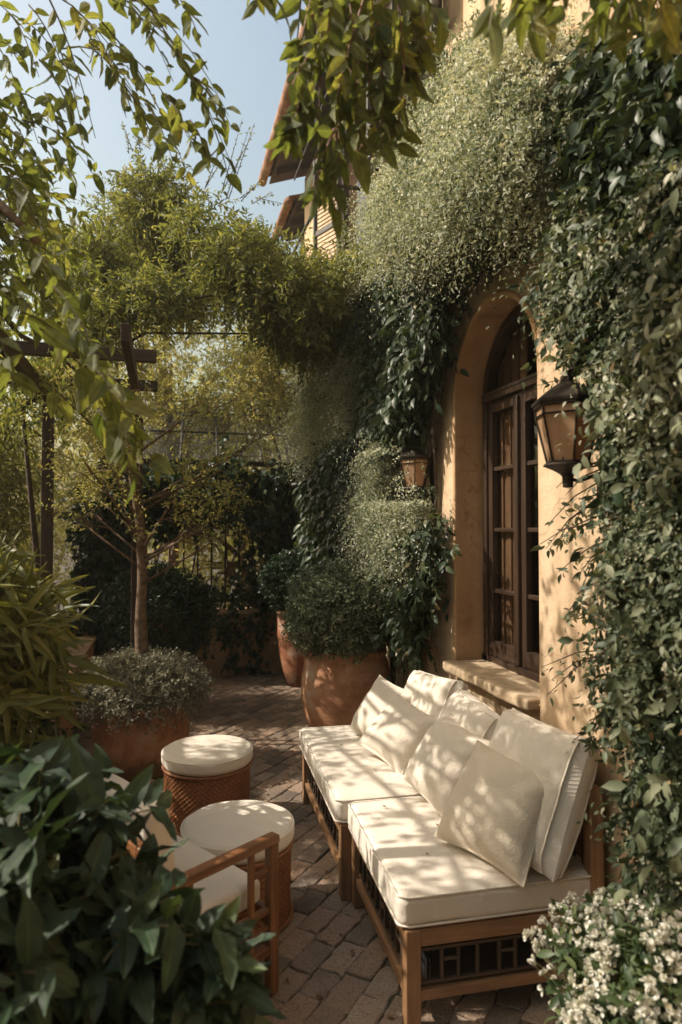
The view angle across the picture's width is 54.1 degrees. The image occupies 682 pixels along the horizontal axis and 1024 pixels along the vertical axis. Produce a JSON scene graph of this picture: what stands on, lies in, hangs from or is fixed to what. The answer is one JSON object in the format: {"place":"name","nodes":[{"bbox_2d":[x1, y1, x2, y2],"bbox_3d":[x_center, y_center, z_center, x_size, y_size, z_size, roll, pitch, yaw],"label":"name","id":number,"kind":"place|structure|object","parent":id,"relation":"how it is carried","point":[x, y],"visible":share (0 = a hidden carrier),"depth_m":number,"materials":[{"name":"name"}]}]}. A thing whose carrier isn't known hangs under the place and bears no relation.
{"place":"outdoors","nodes":[
{"label":"outdoors","id":0,"kind":"place"},
{"bbox_2d":[3,548,263,618],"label":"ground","id":1,"kind":"structure","parent":0,"point":[71,565],"depth_m":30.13,"materials":[{"name":"soil"}]},
{"bbox_2d":[0,404,68,587],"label":"tree","id":2,"kind":"object","parent":1,"relation":"on","point":[14,479],"visible":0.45,"depth_m":6.38,"materials":[{"name":"green plant"}]},
{"bbox_2d":[0,394,102,606],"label":"garden tree","id":3,"kind":"object","parent":1,"relation":"on","point":[57,542],"visible":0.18,"depth_m":11.10,"materials":[{"name":"green plant"}]},
{"bbox_2d":[55,604,83,626],"bbox_3d":[-2.366,1.179,4.057,1.449,1.472,4.191,0,-2,-15],"label":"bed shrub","id":4,"kind":"object","parent":1,"relation":"on","point":[82,619],"depth_m":5.81,"materials":[{"name":"green plant"}]},
{"bbox_2d":[0,323,157,695],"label":"pergola","id":5,"kind":"object","parent":1,"relation":"on","point":[131,356],"visible":0.46,"depth_m":4.77,"materials":[{"name":"brown wood"}]},
{"bbox_2d":[0,96,126,449],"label":"pergola vine","id":6,"kind":"object","parent":5,"relation":"attached to","point":[95,273],"visible":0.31,"depth_m":3.48,"materials":[{"name":"green plant"}]},
{"bbox_2d":[0,0,241,505],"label":"overhanging tree","id":7,"kind":"object","parent":1,"relation":"on","point":[96,386],"visible":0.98,"depth_m":2.12,"materials":[{"name":"green plant"}]},
{"bbox_2d":[52,304,288,566],"bbox_3d":[-2.368,-0.744,9.563,3.247,5.340,3.000,-1,-2,19],"label":"garden tree","id":8,"kind":"object","parent":1,"relation":"on","point":[209,371],"visible":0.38,"depth_m":9.23,"materials":[{"name":"green plant"}]},
{"bbox_2d":[83,365,287,598],"bbox_3d":[-2.849,-0.842,15.961,6.768,5.863,3.992,0,-2,-15],"label":"garden tree","id":9,"kind":"object","parent":1,"relation":"on","point":[192,378],"visible":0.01,"depth_m":15.60,"materials":[{"name":"green plant"}]},
{"bbox_2d":[147,519,273,607],"bbox_3d":[-1.566,0.699,10.405,3.836,2.877,2.167,0,-2,-15],"label":"garden tree","id":10,"kind":"object","parent":1,"relation":"on","point":[233,563],"visible":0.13,"depth_m":10.24,"materials":[{"name":"green plant"}]},
{"bbox_2d":[124,399,301,467],"bbox_3d":[-1.688,0.144,8.598,2.340,3.470,1.735,0,-2,-15],"label":"fence","id":11,"kind":"object","parent":1,"relation":"on","point":[258,463],"visible":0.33,"depth_m":8.36,"materials":[{"name":"grey"}]},
{"bbox_2d":[258,0,658,905],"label":"house","id":12,"kind":"structure","parent":1,"relation":"on","point":[502,496],"depth_m":3.90,"materials":[{"name":"paint"}]},
{"bbox_2d":[263,0,437,239],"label":"hanging vine","id":13,"kind":"object","parent":12,"relation":"hanging from","point":[393,69],"visible":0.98,"depth_m":1.71,"materials":[{"name":"green plant"}]},
{"bbox_2d":[292,213,533,680],"bbox_3d":[0.256,0.043,4.973,0.586,3.491,4.487,0,-2,-15],"label":"wall creeper","id":14,"kind":"object","parent":12,"relation":"attached to","point":[399,396],"depth_m":4.20,"materials":[{"name":"green plant"}]},
{"bbox_2d":[398,437,436,506],"bbox_3d":[0.488,-0.260,4.332,0.258,0.453,0.220,0,-2,-15],"label":"wall lantern","id":15,"kind":"object","parent":12,"relation":"attached to","point":[415,457],"depth_m":4.27,"materials":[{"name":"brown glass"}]},
{"bbox_2d":[271,0,601,684],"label":"feathery vine","id":16,"kind":"object","parent":12,"relation":"attached to","point":[484,130],"visible":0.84,"depth_m":2.94,"materials":[{"name":"green plant"}]},
{"bbox_2d":[241,0,681,70],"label":"wall branch","id":17,"kind":"object","parent":12,"relation":"attached to","point":[661,27],"visible":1,"depth_m":1.47,"materials":[{"name":"green plant"}]},
{"bbox_2d":[481,305,539,682],"bbox_3d":[1.013,-0.116,3.653,0.115,2.058,0.931,0,-2,-15],"label":"arched window","id":18,"kind":"structure","parent":12,"relation":"in","point":[509,597],"depth_m":3.86,"materials":[{"name":"brown wood"}]},
{"bbox_2d":[531,361,621,497],"bbox_3d":[0.823,-0.278,2.309,0.338,0.493,0.240,0,-2,-15],"label":"wall lantern","id":19,"kind":"object","parent":12,"relation":"attached to","point":[553,431],"depth_m":2.24,"materials":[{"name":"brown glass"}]},
{"bbox_2d":[507,4,681,949],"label":"flowering vine","id":20,"kind":"object","parent":12,"relation":"attached to","point":[610,288],"visible":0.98,"depth_m":1.90,"materials":[{"name":"green plant"}]},
{"bbox_2d":[0,0,305,548],"label":"sky","id":21,"kind":"structure","parent":0,"point":[243,57],"materials":[{"name":"blue"}]},
{"bbox_2d":[218,317,301,477],"bbox_3d":[-0.681,-0.718,9.833,2.246,5.304,2.423,1,-2,-35],"label":"tree","id":22,"kind":"object","parent":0,"point":[280,379],"visible":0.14,"depth_m":9.36,"materials":[{"name":"green plant"}]},
{"bbox_2d":[2,673,568,1023],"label":"paving","id":23,"kind":"structure","parent":0,"point":[348,994],"depth_m":2.79,"materials":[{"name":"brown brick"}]},
{"bbox_2d":[29,635,96,737],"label":"planter wall","id":24,"kind":"structure","parent":23,"relation":"on","point":[88,649],"depth_m":6.07,"materials":[{"name":"orange paint"}]},
{"bbox_2d":[0,530,130,786],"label":"long leaved shrub","id":25,"kind":"object","parent":23,"relation":"on","point":[38,637],"visible":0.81,"depth_m":2.52,"materials":[{"name":"green plant"}]},
{"bbox_2d":[0,734,287,1023],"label":"laurel shrub","id":26,"kind":"object","parent":23,"relation":"on","point":[97,926],"visible":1,"depth_m":1.31,"materials":[{"name":"green plant"}]},
{"bbox_2d":[0,316,300,782],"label":"potted tree","id":27,"kind":"object","parent":23,"relation":"on","point":[140,729],"visible":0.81,"depth_m":4.53,"materials":[{"name":"green plant"}]},
{"bbox_2d":[93,560,227,657],"bbox_3d":[-1.651,1.118,6.061,1.109,1.394,0.996,1,-2,-38],"label":"potted shrub","id":28,"kind":"object","parent":23,"relation":"on","point":[177,590],"visible":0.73,"depth_m":5.85,"materials":[{"name":"green plant"}]},
{"bbox_2d":[73,607,282,676],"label":"back wall","id":29,"kind":"structure","parent":23,"relation":"on","point":[270,652],"depth_m":7.61,"materials":[{"name":"orange paint"}]},
{"bbox_2d":[77,475,292,608],"bbox_3d":[-1.638,0.345,7.651,2.600,1.550,0.030,0,-2,-15],"label":"iron railing","id":30,"kind":"object","parent":29,"relation":"on","point":[229,600],"visible":0.12,"depth_m":7.70,"materials":[{"name":"black metal"}]},
{"bbox_2d":[56,435,308,676],"bbox_3d":[-1.460,0.568,7.672,3.354,2.909,0.845,0,-2,-15],"label":"railing ivy","id":31,"kind":"object","parent":30,"relation":"attached to","point":[100,561],"visible":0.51,"depth_m":7.49,"materials":[{"name":"green plant"}]},
{"bbox_2d":[104,773,279,995],"bbox_3d":[-0.714,1.343,2.465,0.826,0.760,0.560,-1,-2,41],"label":"armchair","id":32,"kind":"object","parent":23,"relation":"on","point":[221,879],"visible":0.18,"depth_m":2.36,"materials":[{"name":"wood"}]},
{"bbox_2d":[161,735,252,835],"bbox_3d":[-0.762,1.544,3.814,0.517,0.420,0.518,0,-2,-15],"label":"wicker stool","id":33,"kind":"object","parent":23,"relation":"on","point":[200,771],"visible":0.69,"depth_m":3.63,"materials":[{"name":"beige fabric"}]},
{"bbox_2d":[180,800,293,943],"bbox_3d":[-0.443,1.525,2.875,0.488,0.410,0.489,0,-2,-15],"label":"wicker stool","id":34,"kind":"object","parent":23,"relation":"on","point":[217,829],"visible":0.39,"depth_m":2.80,"materials":[{"name":"beige fabric"}]},
{"bbox_2d":[86,677,438,1018],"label":"fallen leaves","id":35,"kind":"object","parent":23,"relation":"on","point":[351,952],"visible":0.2,"depth_m":3.52,"materials":[{"name":"brown plant"}]},
{"bbox_2d":[3,121,535,585],"bbox_3d":[-0.557,-0.699,5.614,5.217,5.010,3.270,-1,-2,30],"label":"tree","id":36,"kind":"object","parent":23,"relation":"on","point":[292,305],"visible":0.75,"depth_m":4.90,"materials":[{"name":"green plant"}]},
{"bbox_2d":[254,544,310,687],"bbox_3d":[-0.396,1.094,7.211,1.071,1.500,0.964,0,-2,-15],"label":"potted shrub","id":37,"kind":"object","parent":23,"relation":"on","point":[278,572],"visible":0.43,"depth_m":6.99,"materials":[{"name":"green plant"}]},
{"bbox_2d":[274,552,396,726],"bbox_3d":[0.011,1.035,4.843,0.993,1.498,0.977,0,-2,-15],"label":"potted shrub","id":38,"kind":"object","parent":23,"relation":"on","point":[345,666],"visible":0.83,"depth_m":4.58,"materials":[{"name":"green plant"}]},
{"bbox_2d":[299,674,421,900],"bbox_3d":[0.225,1.380,3.609,0.757,0.745,1.120,0,-1,-12],"label":"sofa","id":39,"kind":"object","parent":23,"relation":"on","point":[343,776],"visible":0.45,"depth_m":3.33,"materials":[{"name":"white fabric"}]},
{"bbox_2d":[348,674,411,734],"bbox_3d":[0.238,1.137,3.805,0.244,0.339,0.386,1,-2,-31],"label":"throw pillow","id":40,"kind":"object","parent":39,"relation":"on","point":[381,694],"visible":0.52,"depth_m":3.78,"materials":[{"name":"beige fabric"}]},
{"bbox_2d":[356,694,437,774],"bbox_3d":[0.307,1.149,3.471,0.291,0.312,0.391,1,-2,-33],"label":"throw pillow","id":41,"kind":"object","parent":39,"relation":"on","point":[395,731],"visible":0.77,"depth_m":3.39,"materials":[{"name":"beige fabric"}]},
{"bbox_2d":[404,670,467,718],"bbox_3d":[0.488,1.102,3.656,0.316,0.443,0.464,1,-2,-33],"label":"back cushion","id":42,"kind":"object","parent":39,"relation":"on","point":[431,694],"visible":0.43,"depth_m":3.55,"materials":[{"name":"beige fabric"}]},
{"bbox_2d":[348,784,603,1023],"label":"sofa","id":43,"kind":"object","parent":23,"relation":"on","point":[465,917],"visible":0.62,"depth_m":2.32,"materials":[{"name":"beige fabric"}]},
{"bbox_2d":[402,710,489,817],"bbox_3d":[0.462,1.105,2.934,0.300,0.366,0.385,0,-2,-15],"label":"throw pillow","id":44,"kind":"object","parent":43,"relation":"on","point":[439,758],"visible":0.72,"depth_m":2.85,"materials":[{"name":"beige fabric"}]},
{"bbox_2d":[439,689,499,740],"bbox_3d":[0.579,1.090,3.099,0.325,0.434,0.509,0,-2,-15],"label":"back cushion","id":45,"kind":"object","parent":43,"relation":"on","point":[469,712],"visible":0.33,"depth_m":3.00,"materials":[{"name":"beige fabric"}]},
{"bbox_2d":[433,740,543,887],"bbox_3d":[0.582,1.088,2.465,0.307,0.352,0.414,1,-2,-34],"label":"throw pillow","id":46,"kind":"object","parent":43,"relation":"on","point":[491,812],"visible":0.87,"depth_m":2.37,"materials":[{"name":"beige fabric"}]},
{"bbox_2d":[488,708,598,881],"bbox_3d":[0.721,1.040,2.538,0.334,0.478,0.509,0,-2,-15],"label":"back cushion","id":47,"kind":"object","parent":43,"relation":"on","point":[559,764],"visible":0.59,"depth_m":2.34,"materials":[{"name":"beige fabric"}]},
{"bbox_2d":[522,879,681,1023],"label":"flowering shrub","id":48,"kind":"object","parent":23,"relation":"on","point":[628,970],"visible":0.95,"depth_m":1.67,"materials":[{"name":"white plant"}]}
]}

